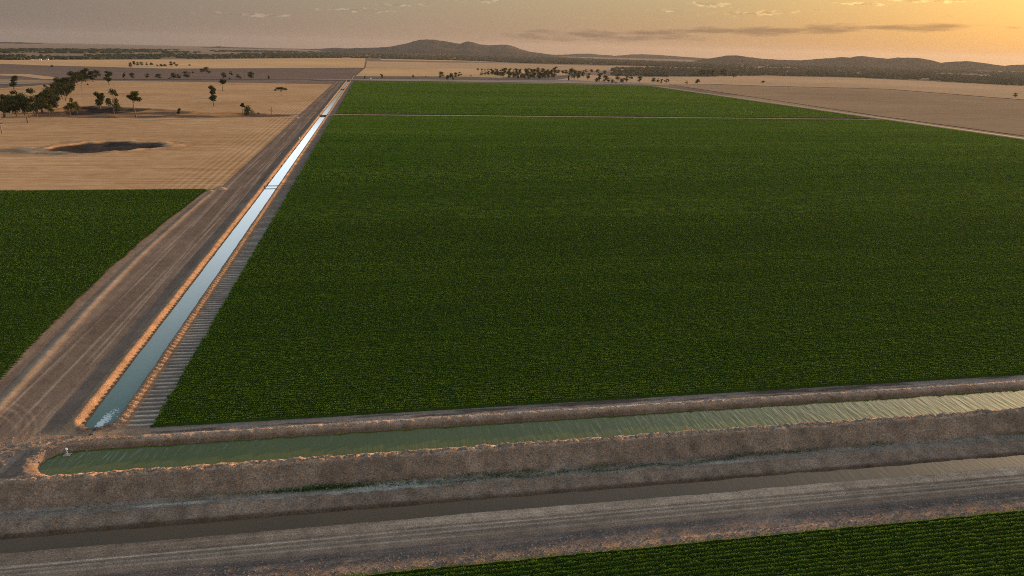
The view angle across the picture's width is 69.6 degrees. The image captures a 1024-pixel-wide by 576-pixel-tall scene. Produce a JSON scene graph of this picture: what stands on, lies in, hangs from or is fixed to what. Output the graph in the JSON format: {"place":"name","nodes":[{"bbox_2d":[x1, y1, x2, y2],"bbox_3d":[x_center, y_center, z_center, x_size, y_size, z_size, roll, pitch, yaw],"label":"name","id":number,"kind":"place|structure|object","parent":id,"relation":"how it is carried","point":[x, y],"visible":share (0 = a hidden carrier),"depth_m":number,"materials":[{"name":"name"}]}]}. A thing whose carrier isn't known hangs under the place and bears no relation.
{"place":"outdoors","nodes":[
{"label":"outdoors","id":0,"kind":"place"},
{"bbox_2d":[0,79,53,83],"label":"stubble field","id":1,"kind":"structure","parent":0,"point":[5,81],"depth_m":1301.18,"materials":[{"name":"beige plant"}]},
{"bbox_2d":[0,74,57,78],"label":"pale track","id":2,"kind":"structure","parent":0,"point":[36,76],"depth_m":1491.26,"materials":[{"name":"beige soil"}]},
{"bbox_2d":[0,105,289,155],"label":"bare ground","id":3,"kind":"structure","parent":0,"point":[94,147],"depth_m":565.51,"materials":[{"name":"beige soil"}]},
{"bbox_2d":[25,88,44,111],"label":"gum tree","id":4,"kind":"object","parent":3,"relation":"on","point":[29,91],"visible":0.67,"depth_m":756.03,"materials":[{"name":"green plant"}]},
{"bbox_2d":[33,93,47,112],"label":"gum tree","id":5,"kind":"object","parent":3,"relation":"on","point":[44,95],"visible":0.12,"depth_m":769.54,"materials":[{"name":"green plant"}]},
{"bbox_2d":[42,99,53,115],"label":"gum tree","id":6,"kind":"object","parent":3,"relation":"on","point":[46,105],"visible":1,"depth_m":742.05,"materials":[{"name":"green plant"}]},
{"bbox_2d":[45,94,58,107],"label":"gum tree","id":7,"kind":"object","parent":3,"relation":"on","point":[52,102],"visible":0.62,"depth_m":776.34,"materials":[{"name":"green plant"}]},
{"bbox_2d":[71,101,79,113],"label":"gum tree","id":8,"kind":"object","parent":3,"relation":"on","point":[77,106],"visible":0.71,"depth_m":786.34,"materials":[{"name":"green plant"}]},
{"bbox_2d":[93,92,104,108],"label":"gum tree","id":9,"kind":"object","parent":3,"relation":"on","point":[98,101],"visible":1,"depth_m":848.88,"materials":[{"name":"green plant"}]},
{"bbox_2d":[105,88,121,117],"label":"gum tree","id":10,"kind":"object","parent":3,"relation":"on","point":[108,102],"visible":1,"depth_m":739.84,"materials":[{"name":"green plant"}]},
{"bbox_2d":[126,91,141,116],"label":"gum tree","id":11,"kind":"object","parent":3,"relation":"on","point":[133,96],"visible":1,"depth_m":747.50,"materials":[{"name":"green plant"}]},
{"bbox_2d":[243,105,254,115],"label":"gum tree","id":12,"kind":"object","parent":3,"relation":"on","point":[246,109],"visible":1,"depth_m":794.22,"materials":[{"name":"green plant"}]},
{"bbox_2d":[0,80,331,190],"bbox_3d":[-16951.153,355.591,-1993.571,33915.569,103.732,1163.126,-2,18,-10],"label":"stubble field","id":13,"kind":"structure","parent":0,"point":[223,151],"depth_m":619.36,"materials":[{"name":"plant"}]},
{"bbox_2d":[0,94,12,116],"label":"gum tree","id":14,"kind":"object","parent":13,"relation":"on","point":[3,97],"visible":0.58,"depth_m":723.96,"materials":[{"name":"green plant"}]},
{"bbox_2d":[9,75,17,88],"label":"gum tree","id":15,"kind":"object","parent":13,"relation":"on","point":[13,80],"visible":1,"depth_m":1117.47,"materials":[{"name":"green plant"}]},
{"bbox_2d":[7,99,21,115],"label":"gum tree","id":16,"kind":"object","parent":13,"relation":"on","point":[14,108],"visible":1,"depth_m":727.17,"materials":[{"name":"green plant"}]},
{"bbox_2d":[10,95,20,113],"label":"gum tree","id":17,"kind":"object","parent":13,"relation":"on","point":[16,97],"visible":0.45,"depth_m":751.82,"materials":[{"name":"green plant"}]},
{"bbox_2d":[10,93,29,112],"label":"gum tree","id":18,"kind":"object","parent":13,"relation":"on","point":[21,96],"visible":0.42,"depth_m":758.47,"materials":[{"name":"green plant"}]},
{"bbox_2d":[19,101,31,122],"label":"gum tree","id":19,"kind":"object","parent":13,"relation":"on","point":[25,105],"visible":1,"depth_m":676.12,"materials":[{"name":"green plant"}]},
{"bbox_2d":[22,96,43,116],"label":"gum tree","id":20,"kind":"object","parent":13,"relation":"on","point":[36,108],"visible":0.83,"depth_m":729.53,"materials":[{"name":"green plant"}]},
{"bbox_2d":[42,88,52,99],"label":"gum tree","id":21,"kind":"object","parent":13,"relation":"on","point":[47,91],"visible":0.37,"depth_m":814.66,"materials":[{"name":"green plant"}]},
{"bbox_2d":[50,84,58,96],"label":"gum tree","id":22,"kind":"object","parent":13,"relation":"on","point":[53,86],"visible":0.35,"depth_m":869.37,"materials":[{"name":"green plant"}]},
{"bbox_2d":[53,90,60,102],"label":"gum tree","id":23,"kind":"object","parent":13,"relation":"on","point":[56,94],"visible":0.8,"depth_m":861.69,"materials":[{"name":"green plant"}]},
{"bbox_2d":[56,82,64,98],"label":"gum tree","id":24,"kind":"object","parent":13,"relation":"on","point":[60,86],"visible":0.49,"depth_m":948.08,"materials":[{"name":"green plant"}]},
{"bbox_2d":[56,77,70,94],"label":"gum tree","id":25,"kind":"object","parent":13,"relation":"on","point":[65,79],"visible":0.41,"depth_m":1021.01,"materials":[{"name":"green plant"}]},
{"bbox_2d":[60,82,71,100],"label":"gum tree","id":26,"kind":"object","parent":13,"relation":"on","point":[65,90],"visible":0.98,"depth_m":930.07,"materials":[{"name":"green plant"}]},
{"bbox_2d":[68,81,74,90],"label":"gum tree","id":27,"kind":"object","parent":13,"relation":"on","point":[71,86],"visible":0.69,"depth_m":1036.27,"materials":[{"name":"green plant"}]},
{"bbox_2d":[71,72,79,84],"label":"gum tree","id":28,"kind":"object","parent":13,"relation":"on","point":[76,78],"visible":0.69,"depth_m":1252.74,"materials":[{"name":"green plant"}]},
{"bbox_2d":[77,74,85,83],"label":"gum tree","id":29,"kind":"object","parent":13,"relation":"on","point":[81,78],"visible":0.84,"depth_m":1281.64,"materials":[{"name":"green plant"}]},
{"bbox_2d":[78,68,88,81],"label":"gum tree","id":30,"kind":"object","parent":13,"relation":"on","point":[84,71],"visible":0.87,"depth_m":1345.70,"materials":[{"name":"green plant"}]},
{"bbox_2d":[86,71,96,81],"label":"gum tree","id":31,"kind":"object","parent":13,"relation":"on","point":[91,76],"visible":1,"depth_m":1354.93,"materials":[{"name":"green plant"}]},
{"bbox_2d":[103,71,112,84],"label":"gum tree","id":32,"kind":"object","parent":13,"relation":"on","point":[109,74],"visible":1,"depth_m":1272.05,"materials":[{"name":"green plant"}]},
{"bbox_2d":[208,85,216,105],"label":"gum tree","id":33,"kind":"object","parent":13,"relation":"on","point":[212,97],"visible":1,"depth_m":898.08,"materials":[{"name":"green plant"}]},
{"bbox_2d":[218,79,226,90],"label":"gum tree","id":34,"kind":"object","parent":13,"relation":"on","point":[222,81],"visible":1,"depth_m":1188.23,"materials":[{"name":"green plant"}]},
{"bbox_2d":[274,87,287,95],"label":"gum tree","id":35,"kind":"object","parent":13,"relation":"on","point":[281,88],"visible":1,"depth_m":1099.59,"materials":[{"name":"green plant"}]},
{"bbox_2d":[0,81,344,497],"bbox_3d":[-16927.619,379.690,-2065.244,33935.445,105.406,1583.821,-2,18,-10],"label":"dirt road","id":36,"kind":"structure","parent":0,"point":[53,377],"depth_m":207.73,"materials":[{"name":"brown soil"}]},
{"bbox_2d":[212,186,226,189],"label":"soil heap","id":37,"kind":"object","parent":36,"relation":"on","point":[219,188],"visible":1,"depth_m":393.93,"materials":[{"name":"brown soil"}]},
{"bbox_2d":[0,42,348,49],"bbox_3d":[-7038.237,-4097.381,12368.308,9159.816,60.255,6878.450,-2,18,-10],"label":"hills","id":38,"kind":"structure","parent":0,"point":[205,47],"depth_m":12679.53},
{"bbox_2d":[0,64,362,87],"bbox_3d":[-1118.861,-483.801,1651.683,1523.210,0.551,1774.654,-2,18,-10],"label":"fallow field","id":39,"kind":"structure","parent":0,"point":[59,72],"depth_m":1836.12,"materials":[{"name":"soil"}]},
{"bbox_2d":[93,69,100,77],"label":"gum tree","id":40,"kind":"object","parent":39,"relation":"on","point":[95,71],"visible":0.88,"depth_m":1431.15,"materials":[{"name":"green plant"}]},
{"bbox_2d":[183,71,190,79],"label":"gum tree","id":41,"kind":"object","parent":39,"relation":"on","point":[186,75],"visible":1,"depth_m":1521.90,"materials":[{"name":"green plant"}]},
{"bbox_2d":[0,58,364,68],"bbox_3d":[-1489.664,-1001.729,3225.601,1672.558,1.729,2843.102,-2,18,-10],"label":"stubble field","id":42,"kind":"structure","parent":0,"point":[289,63],"depth_m":2667.17,"materials":[{"name":"beige plant"}]},
{"bbox_2d":[86,82,348,427],"bbox_3d":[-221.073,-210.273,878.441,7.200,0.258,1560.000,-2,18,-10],"label":"canal water","id":43,"kind":"structure","parent":0,"point":[120,395],"depth_m":215.17,"materials":[{"name":"blue liquid"}]},
{"bbox_2d":[94,408,118,426],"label":"white water","id":44,"kind":"structure","parent":43,"relation":"on","point":[101,423],"depth_m":153.60,"materials":[{"name":"liquid"}]},
{"bbox_2d":[122,82,352,429],"bbox_3d":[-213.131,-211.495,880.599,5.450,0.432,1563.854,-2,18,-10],"label":"headland","id":45,"kind":"structure","parent":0,"point":[145,413],"depth_m":209.12,"materials":[{"name":"soil"}]},
{"bbox_2d":[380,59,486,61],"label":"stubble field","id":46,"kind":"structure","parent":0,"point":[427,60],"depth_m":4539.45,"materials":[{"name":"beige plant"}]},
{"bbox_2d":[320,39,563,56],"bbox_3d":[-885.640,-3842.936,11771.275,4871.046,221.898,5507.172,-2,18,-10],"label":"hills","id":47,"kind":"structure","parent":0,"point":[425,46],"depth_m":10961.03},
{"bbox_2d":[354,75,567,79],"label":"grass verge","id":48,"kind":"object","parent":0,"point":[464,78],"depth_m":1930.39,"materials":[{"name":"brown plant"}]},
{"bbox_2d":[356,68,566,77],"bbox_3d":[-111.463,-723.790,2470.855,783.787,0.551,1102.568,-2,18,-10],"label":"stubble field","id":49,"kind":"structure","parent":0,"point":[407,72],"depth_m":2311.82,"materials":[{"name":"beige plant"}]},
{"bbox_2d":[322,79,656,84],"bbox_3d":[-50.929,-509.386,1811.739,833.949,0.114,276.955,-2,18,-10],"label":"pale track","id":50,"kind":"structure","parent":0,"point":[564,81],"depth_m":1803.12,"materials":[{"name":"beige soil"}]},
{"bbox_2d":[0,81,1023,538],"bbox_3d":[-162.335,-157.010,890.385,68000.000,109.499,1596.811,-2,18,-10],"label":"canal bank","id":51,"kind":"structure","parent":0,"point":[36,517],"depth_m":146.46,"materials":[{"name":"brown soil"}]},
{"bbox_2d":[0,425,122,464],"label":"soil clods","id":52,"kind":"object","parent":51,"relation":"on","point":[38,442],"visible":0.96,"depth_m":142.31,"materials":[{"name":"brown soil"}]},
{"bbox_2d":[87,426,101,434],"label":"culvert","id":53,"kind":"object","parent":51,"relation":"on","point":[93,430],"visible":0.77,"depth_m":148.49,"materials":[{"name":"grey concrete"}]},
{"bbox_2d":[111,220,256,428],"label":"soil clods","id":54,"kind":"object","parent":51,"relation":"on","point":[117,427],"visible":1,"depth_m":184.82,"materials":[{"name":"brown soil"}]},
{"bbox_2d":[0,411,1023,509],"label":"soil clods","id":55,"kind":"object","parent":51,"relation":"on","point":[436,461],"visible":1,"depth_m":143.44,"materials":[{"name":"brown soil"}]},
{"bbox_2d":[0,407,1023,483],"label":"soil clods","id":56,"kind":"object","parent":51,"relation":"on","point":[151,470],"visible":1,"depth_m":145.33,"materials":[{"name":"brown soil"}]},
{"bbox_2d":[65,432,1022,507],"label":"weeds","id":57,"kind":"object","parent":51,"relation":"on","point":[359,483],"visible":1,"depth_m":140.10,"materials":[{"name":"green plant"}]},
{"bbox_2d":[119,379,1022,438],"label":"soil clods","id":58,"kind":"object","parent":51,"relation":"on","point":[568,408],"visible":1,"depth_m":162.21,"materials":[{"name":"brown soil"}]},
{"bbox_2d":[159,435,1013,501],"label":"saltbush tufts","id":59,"kind":"object","parent":51,"relation":"on","point":[588,467],"visible":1,"depth_m":144.92,"materials":[{"name":"green plant"}]},
{"bbox_2d":[0,114,1023,575],"bbox_3d":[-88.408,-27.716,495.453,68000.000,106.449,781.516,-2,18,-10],"label":"dirt track","id":60,"kind":"structure","parent":0,"point":[418,536],"depth_m":125.75,"materials":[{"name":"brown soil"}]},
{"bbox_2d":[0,98,10,116],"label":"gum tree","id":61,"kind":"object","parent":60,"relation":"on","point":[3,104],"visible":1,"depth_m":715.26,"materials":[{"name":"green plant"}]},
{"bbox_2d":[63,97,75,116],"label":"gum tree","id":62,"kind":"object","parent":60,"relation":"on","point":[69,106],"visible":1,"depth_m":741.45,"materials":[{"name":"green plant"}]},
{"bbox_2d":[130,491,1023,575],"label":"soil clods","id":63,"kind":"object","parent":60,"relation":"on","point":[630,541],"visible":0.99,"depth_m":124.10,"materials":[{"name":"brown soil"}]},
{"bbox_2d":[0,455,1023,553],"bbox_3d":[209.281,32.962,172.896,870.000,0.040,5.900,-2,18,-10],"label":"drain water","id":64,"kind":"structure","parent":0,"point":[116,536],"depth_m":135.01,"materials":[{"name":"liquid"}]},
{"bbox_2d":[0,42,1023,432],"bbox_3d":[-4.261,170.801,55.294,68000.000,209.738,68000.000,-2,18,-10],"label":"ground","id":65,"kind":"structure","parent":0,"point":[152,234],"depth_m":871.46,"materials":[{"name":"brown soil"}]},
{"bbox_2d":[0,188,205,379],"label":"cotton crop","id":66,"kind":"object","parent":65,"relation":"on","point":[61,250],"visible":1,"depth_m":282.64,"materials":[{"name":"green plant"}]},
{"bbox_2d":[247,71,254,79],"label":"gum tree","id":67,"kind":"object","parent":65,"relation":"on","point":[251,74],"visible":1,"depth_m":1571.92,"materials":[{"name":"green plant"}]},
{"bbox_2d":[310,51,719,67],"bbox_3d":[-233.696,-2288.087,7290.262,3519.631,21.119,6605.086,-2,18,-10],"label":"woodland","id":68,"kind":"object","parent":65,"relation":"on","point":[500,58],"visible":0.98,"depth_m":5543.90,"materials":[{"name":"green plant"}]},
{"bbox_2d":[150,115,1023,427],"bbox_3d":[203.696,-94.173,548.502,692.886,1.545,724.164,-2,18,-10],"label":"cotton crop","id":69,"kind":"object","parent":65,"relation":"on","point":[406,263],"visible":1,"depth_m":267.83,"materials":[{"name":"green plant"}]},
{"bbox_2d":[336,81,866,117],"bbox_3d":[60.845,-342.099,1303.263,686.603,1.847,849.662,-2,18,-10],"label":"cotton crop","id":70,"kind":"object","parent":65,"relation":"on","point":[403,97],"visible":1,"depth_m":1123.86,"materials":[{"name":"green plant"}]},
{"bbox_2d":[338,509,1023,575],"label":"cotton crop","id":71,"kind":"object","parent":65,"relation":"on","point":[990,544],"visible":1,"depth_m":119.87,"materials":[{"name":"green plant"}]},
{"bbox_2d":[675,62,1023,77],"bbox_3d":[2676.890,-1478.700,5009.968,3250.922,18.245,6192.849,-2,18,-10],"label":"woodland","id":72,"kind":"object","parent":65,"relation":"on","point":[1009,74],"visible":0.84,"depth_m":5269.02,"materials":[{"name":"green plant"}]},
{"bbox_2d":[0,47,1023,85],"bbox_3d":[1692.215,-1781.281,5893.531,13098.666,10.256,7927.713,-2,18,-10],"label":"dry plain","id":73,"kind":"structure","parent":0,"point":[220,53],"depth_m":4123.40,"materials":[{"name":"brown plant"}]},
{"bbox_2d":[0,48,341,53],"bbox_3d":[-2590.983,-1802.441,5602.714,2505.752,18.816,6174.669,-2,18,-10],"label":"woodland","id":74,"kind":"object","parent":73,"relation":"on","point":[61,50],"visible":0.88,"depth_m":4891.04,"materials":[{"name":"green plant"}]},
{"bbox_2d":[0,53,342,59],"bbox_3d":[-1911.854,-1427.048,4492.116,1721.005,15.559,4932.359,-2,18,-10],"label":"woodland","id":75,"kind":"object","parent":73,"relation":"on","point":[141,56],"visible":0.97,"depth_m":3534.29,"materials":[{"name":"green plant"}]},
{"bbox_2d":[610,66,1023,85],"bbox_3d":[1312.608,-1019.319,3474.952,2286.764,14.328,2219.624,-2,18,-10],"label":"woodland","id":76,"kind":"object","parent":73,"relation":"on","point":[668,71],"visible":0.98,"depth_m":3078.48,"materials":[{"name":"green plant"}]},
{"bbox_2d":[0,0,1023,65],"label":"sky","id":77,"kind":"structure","parent":0,"point":[981,31],"materials":[{"name":"orange"}]},
{"bbox_2d":[366,61,676,70],"bbox_3d":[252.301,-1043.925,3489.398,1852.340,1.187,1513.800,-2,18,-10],"label":"stubble field","id":78,"kind":"structure","parent":0,"point":[427,65],"depth_m":3358.03,"materials":[{"name":"beige plant"}]},
{"bbox_2d":[39,389,1023,475],"bbox_3d":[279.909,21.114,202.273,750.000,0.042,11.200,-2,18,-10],"label":"canal water","id":79,"kind":"structure","parent":0,"point":[174,455],"depth_m":152.90,"materials":[{"name":"green liquid"}]},
{"bbox_2d":[63,446,73,456],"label":"pump stand","id":80,"kind":"object","parent":79,"relation":"in","point":[67,454],"visible":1,"depth_m":140.52,"materials":[{"name":"concrete"}]},
{"bbox_2d":[558,75,692,84],"bbox_3d":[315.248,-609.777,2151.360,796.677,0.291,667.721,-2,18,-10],"label":"dry paddock","id":81,"kind":"structure","parent":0,"point":[647,80],"depth_m":2108.70,"materials":[{"name":"beige plant"}]},
{"bbox_2d":[568,68,574,78],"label":"gum tree","id":82,"kind":"object","parent":81,"relation":"on","point":[570,71],"visible":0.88,"depth_m":2076.74,"materials":[{"name":"green plant"}]},
{"bbox_2d":[558,54,707,59],"bbox_3d":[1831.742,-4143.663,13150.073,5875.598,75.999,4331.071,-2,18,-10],"label":"hills","id":83,"kind":"structure","parent":0,"point":[646,56],"depth_m":12608.00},
{"bbox_2d":[655,86,1023,139],"bbox_3d":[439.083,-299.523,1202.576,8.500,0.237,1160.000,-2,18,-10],"label":"field road","id":84,"kind":"structure","parent":0,"point":[849,114],"depth_m":1025.93,"materials":[{"name":"brown soil"}]},
{"bbox_2d":[658,86,1023,138],"bbox_3d":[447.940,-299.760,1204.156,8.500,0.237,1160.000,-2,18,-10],"label":"ditch","id":85,"kind":"object","parent":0,"point":[865,115],"visible":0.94,"depth_m":984.95,"materials":[{"name":"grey soil"}]},
{"bbox_2d":[665,76,1023,99],"bbox_3d":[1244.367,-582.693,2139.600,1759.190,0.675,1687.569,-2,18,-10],"label":"stubble field","id":86,"kind":"structure","parent":0,"point":[993,90],"depth_m":2205.44,"materials":[{"name":"beige plant"}]},
{"bbox_2d":[669,84,1023,135],"bbox_3d":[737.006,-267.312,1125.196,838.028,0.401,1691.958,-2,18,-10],"label":"stubble field","id":87,"kind":"structure","parent":0,"point":[1001,115],"depth_m":1302.35,"materials":[{"name":"beige plant"}]},
{"bbox_2d":[694,55,1023,71],"bbox_3d":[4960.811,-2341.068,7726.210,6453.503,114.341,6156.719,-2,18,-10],"label":"hills","id":88,"kind":"structure","parent":0,"point":[896,62],"depth_m":7659.47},
{"bbox_2d":[724,95,1023,137],"bbox_3d":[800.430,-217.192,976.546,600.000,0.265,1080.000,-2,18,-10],"label":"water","id":89,"kind":"structure","parent":0,"point":[781,102],"depth_m":1034.05,"materials":[{"name":"grey liquid"}]}
]}

